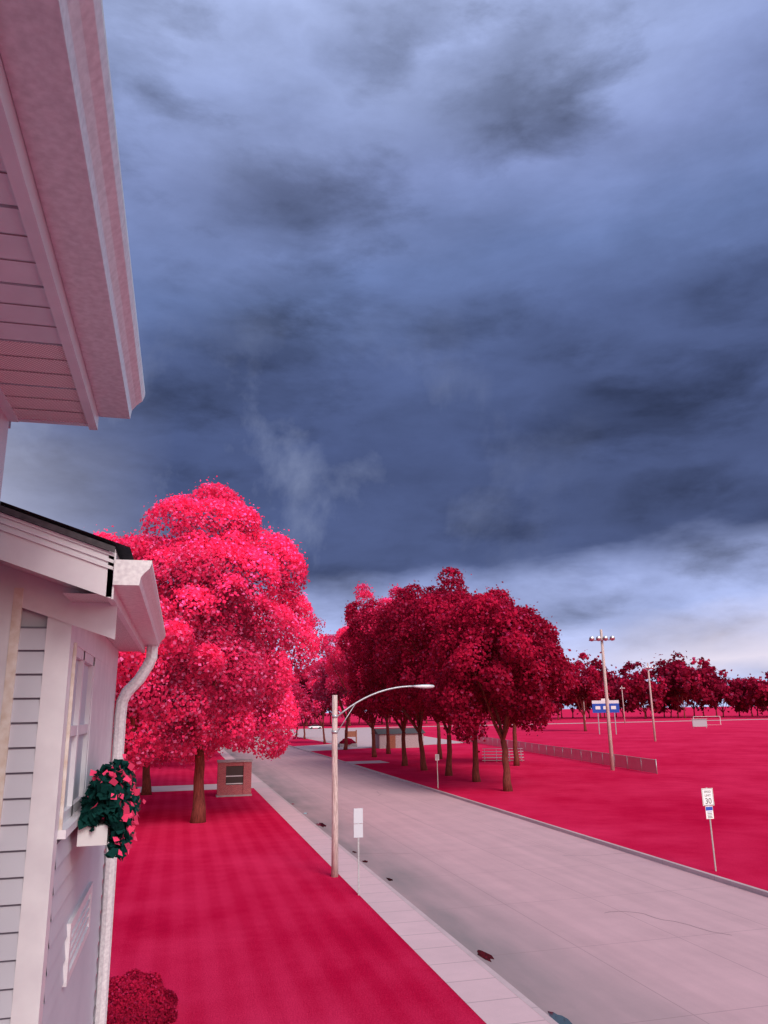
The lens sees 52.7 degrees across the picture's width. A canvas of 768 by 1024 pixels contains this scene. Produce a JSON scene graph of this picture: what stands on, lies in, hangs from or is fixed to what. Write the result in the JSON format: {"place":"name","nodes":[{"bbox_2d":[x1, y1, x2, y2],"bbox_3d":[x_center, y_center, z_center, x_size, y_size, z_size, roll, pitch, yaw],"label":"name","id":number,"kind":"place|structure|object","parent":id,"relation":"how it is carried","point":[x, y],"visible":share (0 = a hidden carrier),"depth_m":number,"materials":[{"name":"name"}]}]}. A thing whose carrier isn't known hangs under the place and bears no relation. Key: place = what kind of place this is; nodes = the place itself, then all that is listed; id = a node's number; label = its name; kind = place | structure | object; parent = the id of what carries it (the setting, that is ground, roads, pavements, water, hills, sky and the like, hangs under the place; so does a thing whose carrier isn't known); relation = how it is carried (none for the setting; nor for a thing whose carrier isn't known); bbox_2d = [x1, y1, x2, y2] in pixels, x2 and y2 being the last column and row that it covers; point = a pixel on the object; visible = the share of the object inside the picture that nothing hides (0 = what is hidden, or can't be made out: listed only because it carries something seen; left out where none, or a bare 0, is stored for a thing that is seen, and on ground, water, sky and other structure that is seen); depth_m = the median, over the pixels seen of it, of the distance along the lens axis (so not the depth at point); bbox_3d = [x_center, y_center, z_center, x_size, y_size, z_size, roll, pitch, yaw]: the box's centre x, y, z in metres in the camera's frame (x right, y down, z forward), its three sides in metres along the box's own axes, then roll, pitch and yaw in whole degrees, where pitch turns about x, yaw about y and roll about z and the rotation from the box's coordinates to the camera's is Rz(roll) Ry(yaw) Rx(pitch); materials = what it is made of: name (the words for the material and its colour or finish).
{"place":"outdoors","nodes":[
{"label":"outdoors","id":0,"kind":"place"},
{"bbox_2d":[216,748,549,1023],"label":"sidewalk","id":1,"kind":"structure","parent":0,"point":[487,997],"depth_m":19.32,"materials":[{"name":"concrete"}]},
{"bbox_2d":[0,0,767,722],"label":"sky","id":2,"kind":"structure","parent":0,"point":[479,288],"materials":[{"name":"blue"}]},
{"bbox_2d":[95,706,767,1023],"bbox_3d":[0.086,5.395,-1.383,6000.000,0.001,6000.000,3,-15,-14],"label":"ground","id":3,"kind":"structure","parent":0,"point":[242,910],"depth_m":30.80,"materials":[{"name":"red plant"}]},
{"bbox_2d":[0,407,8,497],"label":"house walls","id":4,"kind":"structure","parent":3,"relation":"on","point":[4,423],"depth_m":2.52,"materials":[{"name":"wood"}]},
{"bbox_2d":[0,54,98,429],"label":"house eave","id":5,"kind":"object","parent":4,"relation":"attached to","point":[44,377],"visible":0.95,"depth_m":1.91,"materials":[{"name":"white wood"}]},
{"bbox_2d":[0,0,144,418],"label":"main house gutter","id":6,"kind":"object","parent":5,"relation":"attached to","point":[54,56],"visible":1,"depth_m":1.49,"materials":[{"name":"white metal"}]},
{"bbox_2d":[0,608,105,1023],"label":"wing siding","id":7,"kind":"object","parent":3,"relation":"on","point":[78,870],"visible":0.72,"depth_m":2.82,"materials":[{"name":"white wood"}]},
{"bbox_2d":[0,588,92,986],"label":"window trim","id":8,"kind":"structure","parent":7,"relation":"attached to","point":[78,923],"depth_m":2.83,"materials":[{"name":"white wood"}]},
{"bbox_2d":[10,617,118,1023],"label":"wing trim","id":9,"kind":"structure","parent":7,"relation":"attached to","point":[97,654],"depth_m":2.79,"materials":[{"name":"white wood"}]},
{"bbox_2d":[0,501,144,652],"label":"porch roof","id":10,"kind":"structure","parent":7,"relation":"attached to","point":[57,570],"depth_m":2.73,"materials":[{"name":"white wood"}]},
{"bbox_2d":[93,559,165,1023],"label":"wing gutter","id":11,"kind":"object","parent":10,"relation":"attached to","point":[134,584],"visible":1,"depth_m":4.54,"materials":[{"name":"white metal"}]},
{"bbox_2d":[77,754,145,861],"bbox_3d":[-1.271,1.351,3.637,0.264,0.389,1.138,3,-15,-14],"label":"flower box","id":12,"kind":"object","parent":7,"relation":"attached to","point":[111,811],"depth_m":3.17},
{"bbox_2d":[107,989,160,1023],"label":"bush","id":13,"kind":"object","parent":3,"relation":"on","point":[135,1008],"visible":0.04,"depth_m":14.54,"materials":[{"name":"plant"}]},
{"bbox_2d":[106,968,177,1023],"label":"yard shrub","id":14,"kind":"object","parent":3,"relation":"on","point":[146,985],"visible":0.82,"depth_m":14.43,"materials":[{"name":"red plant"}]},
{"bbox_2d":[112,601,230,758],"bbox_3d":[-12.603,9.679,37.934,9.693,11.747,11.798,3,-15,-14],"label":"yard tree","id":15,"kind":"object","parent":3,"relation":"on","point":[215,660],"depth_m":36.68,"materials":[{"name":"red plant"}]},
{"bbox_2d":[130,571,233,794],"bbox_3d":[-17.780,12.547,57.990,14.423,16.352,12.540,3,-15,-14],"label":"yard tree","id":16,"kind":"object","parent":3,"relation":"on","point":[146,789],"depth_m":55.56,"materials":[{"name":"red plant"}]},
{"bbox_2d":[93,476,322,822],"bbox_3d":[-11.951,7.369,43.695,16.435,19.082,16.764,-12,-18,37],"label":"maple","id":17,"kind":"object","parent":3,"relation":"on","point":[238,625],"depth_m":40.54,"materials":[{"name":"plant"}]},
{"bbox_2d":[216,759,252,796],"bbox_3d":[-10.437,18.537,54.005,2.420,2.420,0.820,3,-15,-14],"label":"brick kiosk","id":18,"kind":"object","parent":3,"relation":"on","point":[225,790],"visible":1,"depth_m":53.65,"materials":[{"name":"brick"}]},
{"bbox_2d":[226,766,243,784],"bbox_3d":[-10.388,18.306,53.854,1.200,1.250,0.040,3,-15,-14],"label":"kiosk board","id":19,"kind":"object","parent":18,"relation":"attached to","point":[234,771],"visible":1,"depth_m":53.85,"materials":[{"name":"grey"}]},
{"bbox_2d":[226,775,242,783],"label":"kiosk board rails","id":20,"kind":"object","parent":19,"relation":"attached to","point":[234,783],"visible":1,"depth_m":53.73,"materials":[{"name":"grey metal"}]},
{"bbox_2d":[290,667,327,725],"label":"tree","id":21,"kind":"object","parent":3,"relation":"on","point":[303,681],"depth_m":319.52,"materials":[{"name":"red plant"}]},
{"bbox_2d":[312,707,327,722],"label":"tree","id":22,"kind":"object","parent":3,"relation":"on","point":[321,714],"depth_m":394.26,"materials":[{"name":"red plant"}]},
{"bbox_2d":[331,695,337,876],"bbox_3d":[-1.759,9.759,27.704,0.250,6.251,0.250,3,-15,-14],"label":"utility pole","id":23,"kind":"object","parent":3,"relation":"on","point":[334,863],"visible":0.85,"depth_m":27.54,"materials":[{"name":"brown wood"}]},
{"bbox_2d":[332,685,412,732],"bbox_3d":[-0.356,7.296,28.715,3.220,1.680,0.240,3,-15,-14],"label":"street lamp arm","id":24,"kind":"object","parent":23,"relation":"attached to","point":[336,716],"visible":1,"depth_m":28.57},
{"bbox_2d":[413,684,434,687],"bbox_3d":[1.502,6.614,29.381,0.842,0.141,0.324,3,-15,-14],"label":"street lamp head","id":25,"kind":"object","parent":24,"relation":"attached to","point":[425,685],"visible":1,"depth_m":29.27},
{"bbox_2d":[321,674,365,725],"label":"tree","id":26,"kind":"object","parent":3,"relation":"on","point":[348,709],"depth_m":297.82,"materials":[{"name":"red plant"}]},
{"bbox_2d":[353,808,362,894],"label":"parking signs","id":27,"kind":"object","parent":3,"relation":"on","point":[358,819],"visible":0.93,"depth_m":24.67,"materials":[{"name":"white metal"}]},
{"bbox_2d":[342,581,393,753],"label":"tree","id":28,"kind":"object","parent":3,"relation":"on","point":[383,601],"depth_m":104.90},
{"bbox_2d":[338,596,426,765],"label":"tree","id":29,"kind":"object","parent":3,"relation":"on","point":[378,705],"depth_m":81.00,"materials":[{"name":"red plant"}]},
{"bbox_2d":[374,728,424,748],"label":"park building","id":30,"kind":"structure","parent":3,"relation":"on","point":[411,737],"depth_m":118.71,"materials":[{"name":"stone"}]},
{"bbox_2d":[388,583,442,758],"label":"tree","id":31,"kind":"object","parent":3,"relation":"on","point":[439,750],"depth_m":90.83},
{"bbox_2d":[435,754,438,781],"bbox_3d":[3.945,19.127,57.041,0.300,2.500,0.030,3,-15,-14],"label":"park sign","id":32,"kind":"object","parent":3,"relation":"on","point":[437,757],"visible":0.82,"depth_m":57.23,"materials":[{"name":"white metal"}]},
{"bbox_2d":[138,719,764,791],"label":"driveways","id":33,"kind":"structure","parent":3,"relation":"on","point":[364,737],"depth_m":145.41,"materials":[{"name":"concrete"}]},
{"bbox_2d":[278,688,314,738],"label":"island tree","id":34,"kind":"object","parent":33,"relation":"on","point":[302,717],"depth_m":168.13,"materials":[{"name":"red plant"}]},
{"bbox_2d":[291,695,323,738],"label":"island tree","id":35,"kind":"object","parent":33,"relation":"on","point":[309,715],"depth_m":161.29,"materials":[{"name":"red plant"}]},
{"bbox_2d":[308,724,321,728],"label":"parked car","id":36,"kind":"object","parent":33,"relation":"on","point":[314,726],"visible":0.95,"depth_m":259.21,"materials":[{"name":"white paint"}]},
{"bbox_2d":[291,671,350,743],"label":"island tree","id":37,"kind":"object","parent":33,"relation":"on","point":[313,703],"depth_m":139.18,"materials":[{"name":"red plant"}]},
{"bbox_2d":[307,634,374,749],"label":"tree","id":38,"kind":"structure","parent":33,"relation":"on","point":[320,686],"depth_m":115.89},
{"bbox_2d":[309,589,377,756],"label":"tree","id":39,"kind":"object","parent":33,"relation":"on","point":[338,659],"depth_m":96.83,"materials":[{"name":"red plant"}]},
{"bbox_2d":[338,743,356,746],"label":"stone planter","id":40,"kind":"object","parent":33,"relation":"on","point":[350,745],"visible":0.64,"depth_m":123.50,"materials":[{"name":"grey stone"}]},
{"bbox_2d":[339,738,355,744],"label":"planter shrub","id":41,"kind":"object","parent":40,"relation":"on","point":[350,741],"visible":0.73,"depth_m":123.89,"materials":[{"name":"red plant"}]},
{"bbox_2d":[348,730,356,742],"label":"sign","id":42,"kind":"object","parent":33,"relation":"on","point":[352,733],"visible":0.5,"depth_m":138.55,"materials":[{"name":"brown wood"}]},
{"bbox_2d":[341,581,473,770],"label":"tree","id":43,"kind":"object","parent":33,"relation":"on","point":[368,651],"depth_m":75.36,"materials":[{"name":"red plant"}]},
{"bbox_2d":[369,567,504,775],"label":"tree","id":44,"kind":"object","parent":33,"relation":"on","point":[389,678],"depth_m":67.47,"materials":[{"name":"red plant"}]},
{"bbox_2d":[373,581,534,781],"bbox_3d":[6.712,13.723,63.933,13.072,16.252,13.636,10,-18,-37],"label":"tree","id":45,"kind":"object","parent":3,"relation":"on","point":[438,604],"depth_m":62.76,"materials":[{"name":"red plant"}]},
{"bbox_2d":[482,748,523,760],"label":"bleachers","id":46,"kind":"object","parent":3,"relation":"on","point":[484,754],"visible":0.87,"depth_m":85.05,"materials":[{"name":"silver metal"}]},
{"bbox_2d":[422,587,585,791],"bbox_3d":[8.775,12.650,55.416,11.578,14.044,13.204,3,-15,-14],"label":"tree","id":47,"kind":"object","parent":3,"relation":"on","point":[540,655],"depth_m":53.26,"materials":[{"name":"red plant"}]},
{"bbox_2d":[512,628,558,765],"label":"tree","id":48,"kind":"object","parent":3,"relation":"on","point":[516,762],"depth_m":78.15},
{"bbox_2d":[471,736,657,773],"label":"fence posts","id":49,"kind":"object","parent":3,"relation":"on","point":[579,749],"visible":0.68,"depth_m":81.83,"materials":[{"name":"grey metal"}]},
{"bbox_2d":[469,736,656,773],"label":"fence","id":50,"kind":"object","parent":49,"relation":"attached to","point":[647,765],"visible":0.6,"depth_m":82.56,"materials":[{"name":"grey metal"}]},
{"bbox_2d":[548,689,585,719],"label":"tree","id":51,"kind":"object","parent":3,"relation":"on","point":[566,703],"depth_m":366.86,"materials":[{"name":"red plant"}]},
{"bbox_2d":[569,704,581,717],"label":"tree","id":52,"kind":"object","parent":3,"relation":"on","point":[572,708],"depth_m":436.41,"materials":[{"name":"red plant"}]},
{"bbox_2d":[575,702,591,717],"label":"tree","id":53,"kind":"object","parent":3,"relation":"on","point":[589,707],"depth_m":421.79,"materials":[{"name":"red plant"}]},
{"bbox_2d":[560,649,609,730],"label":"tree","id":54,"kind":"object","parent":3,"relation":"on","point":[587,678],"depth_m":187.33,"materials":[{"name":"red plant"}]},
{"bbox_2d":[573,661,602,706],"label":"tree","id":55,"kind":"object","parent":3,"relation":"on","point":[575,702],"depth_m":402.72,"materials":[{"name":"red plant"}]},
{"bbox_2d":[574,652,622,717],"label":"tree","id":56,"kind":"object","parent":3,"relation":"on","point":[598,664],"depth_m":396.77,"materials":[{"name":"red plant"}]},
{"bbox_2d":[592,699,619,712],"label":"scoreboard","id":57,"kind":"object","parent":3,"relation":"on","point":[598,706],"visible":0.82,"depth_m":164.34,"materials":[{"name":"blue metal"}]},
{"bbox_2d":[597,713,616,733],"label":"scoreboard posts","id":58,"kind":"object","parent":3,"relation":"on","point":[599,726],"visible":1,"depth_m":163.48,"materials":[{"name":"grey metal"}]},
{"bbox_2d":[600,629,614,769],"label":"flood pole","id":59,"kind":"object","parent":3,"relation":"on","point":[612,766],"visible":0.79,"depth_m":71.59,"materials":[{"name":"brown wood"}]},
{"bbox_2d":[589,636,614,640],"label":"floodlights","id":60,"kind":"object","parent":59,"relation":"attached to","point":[605,638],"visible":1,"depth_m":72.90,"materials":[{"name":"silver metal"}]},
{"bbox_2d":[602,667,629,717],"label":"tree","id":61,"kind":"object","parent":3,"relation":"on","point":[611,690],"depth_m":403.12,"materials":[{"name":"red plant"}]},
{"bbox_2d":[611,664,629,716],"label":"tree","id":62,"kind":"object","parent":3,"relation":"on","point":[616,679],"depth_m":429.12,"materials":[{"name":"red plant"}]},
{"bbox_2d":[621,686,624,722],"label":"flood pole","id":63,"kind":"object","parent":3,"relation":"on","point":[623,705],"visible":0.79,"depth_m":270.71,"materials":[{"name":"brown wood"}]},
{"bbox_2d":[608,685,641,716],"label":"tree","id":64,"kind":"object","parent":3,"relation":"on","point":[628,708],"depth_m":418.05,"materials":[{"name":"red plant"}]},
{"bbox_2d":[617,661,652,716],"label":"tree","id":65,"kind":"object","parent":3,"relation":"on","point":[628,666],"depth_m":428.70,"materials":[{"name":"red plant"}]},
{"bbox_2d":[614,669,667,718],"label":"tree","id":66,"kind":"object","parent":3,"relation":"on","point":[638,683],"depth_m":353.07,"materials":[{"name":"red plant"}]},
{"bbox_2d":[647,663,655,740],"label":"flood pole","id":67,"kind":"object","parent":3,"relation":"on","point":[654,732],"visible":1,"depth_m":128.63,"materials":[{"name":"brown wood"}]},
{"bbox_2d":[646,701,668,716],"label":"tree","id":68,"kind":"object","parent":3,"relation":"on","point":[647,706],"depth_m":407.57,"materials":[{"name":"red plant"}]},
{"bbox_2d":[655,686,688,717],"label":"tree","id":69,"kind":"object","parent":3,"relation":"on","point":[671,707],"depth_m":381.48,"materials":[{"name":"red plant"}]},
{"bbox_2d":[648,651,709,717],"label":"tree","id":70,"kind":"object","parent":3,"relation":"on","point":[656,672],"depth_m":368.84,"materials":[{"name":"red plant"}]},
{"bbox_2d":[656,659,714,717],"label":"tree","id":71,"kind":"object","parent":3,"relation":"on","point":[687,685],"depth_m":356.53,"materials":[{"name":"red plant"}]},
{"bbox_2d":[662,657,716,715],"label":"tree","id":72,"kind":"object","parent":3,"relation":"on","point":[702,661],"depth_m":373.32,"materials":[{"name":"red plant"}]},
{"bbox_2d":[683,674,712,715],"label":"tree","id":73,"kind":"object","parent":3,"relation":"on","point":[693,703],"depth_m":425.78,"materials":[{"name":"red plant"}]},
{"bbox_2d":[692,719,706,727],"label":"field equipment box","id":74,"kind":"object","parent":3,"relation":"on","point":[699,722],"visible":0.87,"depth_m":196.46,"materials":[{"name":"grey"}]},
{"bbox_2d":[709,819,716,870],"bbox_3d":[11.489,11.177,27.191,0.050,2.840,0.024,3,-15,-14],"label":"sign post","id":75,"kind":"object","parent":3,"relation":"on","point":[712,844],"visible":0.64,"depth_m":27.06,"materials":[{"name":"grey metal"}]},
{"bbox_2d":[701,788,713,818],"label":"speed sign plates","id":76,"kind":"object","parent":75,"relation":"attached to","point":[703,790],"visible":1,"depth_m":27.42,"materials":[{"name":"white metal"}]},
{"bbox_2d":[693,662,738,716],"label":"tree","id":77,"kind":"object","parent":3,"relation":"on","point":[728,680],"depth_m":381.85,"materials":[{"name":"red plant"}]},
{"bbox_2d":[704,673,741,716],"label":"tree","id":78,"kind":"object","parent":3,"relation":"on","point":[722,692],"depth_m":366.24,"materials":[{"name":"red plant"}]},
{"bbox_2d":[722,684,752,716],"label":"tree","id":79,"kind":"object","parent":3,"relation":"on","point":[744,706],"depth_m":383.63,"materials":[{"name":"red plant"}]},
{"bbox_2d":[728,674,761,715],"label":"tree","id":80,"kind":"object","parent":3,"relation":"on","point":[740,689],"depth_m":381.20,"materials":[{"name":"red plant"}]},
{"bbox_2d":[739,672,767,714],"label":"tree","id":81,"kind":"object","parent":3,"relation":"on","point":[757,692],"depth_m":344.72,"materials":[{"name":"red plant"}]},
{"bbox_2d":[753,704,766,715],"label":"tree","id":82,"kind":"object","parent":3,"relation":"on","point":[762,709],"depth_m":394.69,"materials":[{"name":"red plant"}]},
{"bbox_2d":[209,731,767,1023],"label":"road","id":83,"kind":"structure","parent":0,"point":[527,905],"depth_m":23.23,"materials":[{"name":"grey asphalt"}]},
{"bbox_2d":[304,813,571,1023],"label":"puddles","id":84,"kind":"object","parent":83,"relation":"on","point":[559,1019],"visible":0.88,"depth_m":18.11,"materials":[{"name":"black liquid"}]},
{"bbox_2d":[223,738,767,1023],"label":"kerbs","id":85,"kind":"structure","parent":83,"relation":"on","point":[537,1009],"depth_m":27.97,"materials":[{"name":"concrete"}]},
{"bbox_2d":[370,792,728,934],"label":"road cracks","id":86,"kind":"object","parent":83,"relation":"on","point":[570,855],"visible":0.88,"depth_m":22.27,"materials":[{"name":"grey asphalt"}]}
]}

